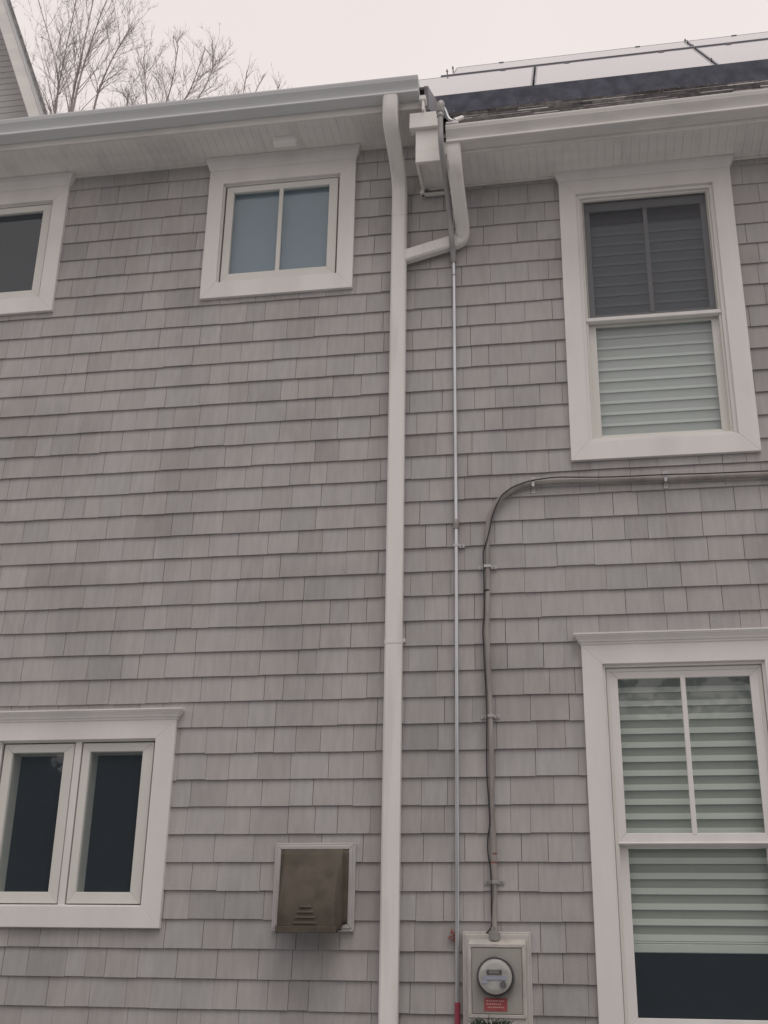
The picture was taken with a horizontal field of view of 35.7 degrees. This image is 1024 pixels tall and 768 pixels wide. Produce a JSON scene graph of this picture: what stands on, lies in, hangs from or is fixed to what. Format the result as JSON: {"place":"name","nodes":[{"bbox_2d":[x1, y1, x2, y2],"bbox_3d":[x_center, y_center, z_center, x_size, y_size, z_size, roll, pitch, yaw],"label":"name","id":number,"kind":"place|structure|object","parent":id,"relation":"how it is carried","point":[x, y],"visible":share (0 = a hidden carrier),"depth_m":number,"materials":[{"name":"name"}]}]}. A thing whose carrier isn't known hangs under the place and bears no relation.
{"place":"outdoors","nodes":[
{"label":"outdoors","id":0,"kind":"place"},
{"bbox_2d":[10,0,767,113],"label":"sky","id":1,"kind":"structure","parent":0,"point":[309,42],"materials":[{"name":"white"}]},
{"bbox_2d":[469,1015,512,1023],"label":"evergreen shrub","id":2,"kind":"object","parent":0,"point":[477,1021],"visible":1,"depth_m":5.26,"materials":[{"name":"green plant"}]},
{"label":"ground","id":3,"kind":"structure","parent":0,"visible":0},
{"bbox_2d":[14,0,155,113],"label":"bare tree","id":4,"kind":"object","parent":3,"relation":"on","point":[71,107],"visible":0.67,"depth_m":24.84,"materials":[{"name":"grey plant"}]},
{"bbox_2d":[100,23,234,107],"bbox_3d":[-4.626,-0.753,21.678,3.323,20.784,1.870,-3,-22,9],"label":"bare tree","id":5,"kind":"object","parent":3,"relation":"on","point":[171,77],"visible":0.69,"depth_m":24.87,"materials":[{"name":"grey plant"}]},
{"bbox_2d":[203,77,250,95],"bbox_3d":[-3.572,-0.135,21.683,1.533,19.676,1.004,-3,-22,9],"label":"bare tree","id":6,"kind":"object","parent":3,"relation":"on","point":[232,90],"visible":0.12,"depth_m":25.17,"materials":[{"name":"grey plant"}]},
{"bbox_2d":[229,55,291,93],"bbox_3d":[-2.666,-0.307,20.531,1.372,19.156,0.732,-3,-22,9],"label":"bare tree","id":7,"kind":"object","parent":3,"relation":"on","point":[258,79],"visible":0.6,"depth_m":23.88,"materials":[{"name":"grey plant"}]},
{"bbox_2d":[0,0,767,1023],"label":"house","id":8,"kind":"structure","parent":3,"relation":"on","point":[226,518],"depth_m":6.74,"materials":[{"name":"grey wood"}]},
{"bbox_2d":[0,171,75,315],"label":"window","id":9,"kind":"structure","parent":8,"relation":"in","point":[33,208],"depth_m":8.01,"materials":[{"name":"plastic"}]},
{"bbox_2d":[0,707,184,928],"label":"window","id":10,"kind":"structure","parent":8,"relation":"in","point":[86,794],"depth_m":6.50,"materials":[{"name":"plastic"}]},
{"bbox_2d":[199,144,360,300],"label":"window","id":11,"kind":"structure","parent":8,"relation":"in","point":[280,222],"depth_m":7.65,"materials":[{"name":"plastic"}]},
{"bbox_2d":[272,135,297,147],"bbox_3d":[-0.634,-2.371,7.645,0.160,0.046,0.060,-3,-22,9],"label":"soffit vent","id":12,"kind":"object","parent":8,"relation":"attached to","point":[285,141],"visible":1,"depth_m":7.63,"materials":[{"name":"white plastic"}]},
{"bbox_2d":[271,843,355,932],"bbox_3d":[-0.364,1.866,5.943,0.420,0.441,0.170,-3,-22,9],"label":"vent hood","id":13,"kind":"object","parent":8,"relation":"attached to","point":[314,888],"visible":1,"depth_m":5.92,"materials":[{"name":"brown metal"}]},
{"bbox_2d":[436,100,464,1023],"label":"electrical conduit","id":14,"kind":"object","parent":8,"relation":"attached to","point":[441,110],"visible":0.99,"depth_m":6.60,"materials":[{"name":"metal"}]},
{"bbox_2d":[448,929,454,941],"bbox_3d":[0.334,2.063,5.815,0.051,0.062,0.010,-3,-22,9],"label":"dry leaf","id":15,"kind":"object","parent":14,"relation":"attached to","point":[451,932],"visible":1,"depth_m":5.82,"materials":[{"name":"brown plant"}]},
{"bbox_2d":[463,931,532,1023],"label":"electric meter","id":16,"kind":"object","parent":8,"relation":"attached to","point":[497,979],"visible":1,"depth_m":5.61,"materials":[{"name":"paint"}]},
{"bbox_2d":[449,80,755,114],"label":"leaf litter","id":17,"kind":"object","parent":8,"relation":"on","point":[599,98],"visible":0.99,"depth_m":7.94,"materials":[{"name":"brown plant"}]},
{"bbox_2d":[439,60,767,112],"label":"array skirt","id":18,"kind":"object","parent":8,"relation":"attached to","point":[699,76],"visible":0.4,"depth_m":8.00,"materials":[{"name":"black metal"}]},
{"bbox_2d":[441,38,767,85],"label":"mounting rail","id":19,"kind":"object","parent":8,"relation":"attached to","point":[629,54],"visible":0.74,"depth_m":9.30,"materials":[{"name":"grey metal"}]},
{"bbox_2d":[419,67,533,100],"bbox_3d":[0.493,-3.144,8.828,1.215,1.027,0.927,-3,-22,9],"label":"solar panel","id":20,"kind":"object","parent":19,"relation":"attached to","point":[481,82],"visible":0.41,"depth_m":8.77,"materials":[{"name":"white glass"}]},
{"bbox_2d":[453,41,689,73],"bbox_3d":[1.500,-3.658,9.655,1.865,0.476,0.417,-3,-22,9],"label":"solar panel","id":21,"kind":"object","parent":19,"relation":"attached to","point":[636,49],"visible":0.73,"depth_m":9.68,"materials":[{"name":"white glass"}]},
{"bbox_2d":[534,48,714,85],"bbox_3d":[1.697,-3.214,8.640,1.195,1.027,0.927,-3,-22,9],"label":"solar panel","id":22,"kind":"object","parent":19,"relation":"attached to","point":[660,61],"visible":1,"depth_m":8.56,"materials":[{"name":"white glass"}]},
{"bbox_2d":[686,32,767,45],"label":"solar panel","id":23,"kind":"object","parent":19,"relation":"attached to","point":[750,36],"visible":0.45,"depth_m":9.49,"materials":[{"name":"white glass"}]},
{"bbox_2d":[696,40,767,64],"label":"solar panel","id":24,"kind":"object","parent":19,"relation":"attached to","point":[729,53],"visible":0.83,"depth_m":8.52,"materials":[{"name":"white glass"}]},
{"bbox_2d":[479,471,767,940],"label":"service cable","id":25,"kind":"object","parent":8,"relation":"attached to","point":[494,934],"visible":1,"depth_m":6.40,"materials":[{"name":"grey plastic"}]},
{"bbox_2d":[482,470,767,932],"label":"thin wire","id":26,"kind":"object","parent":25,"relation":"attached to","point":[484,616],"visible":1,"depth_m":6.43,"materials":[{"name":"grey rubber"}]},
{"bbox_2d":[540,154,760,461],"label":"window","id":27,"kind":"structure","parent":8,"relation":"in","point":[658,355],"depth_m":6.98,"materials":[{"name":"plastic"}]},
{"bbox_2d":[574,627,767,1023],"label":"window","id":28,"kind":"structure","parent":8,"relation":"in","point":[676,721],"depth_m":6.01,"materials":[{"name":"plastic"}]}
]}

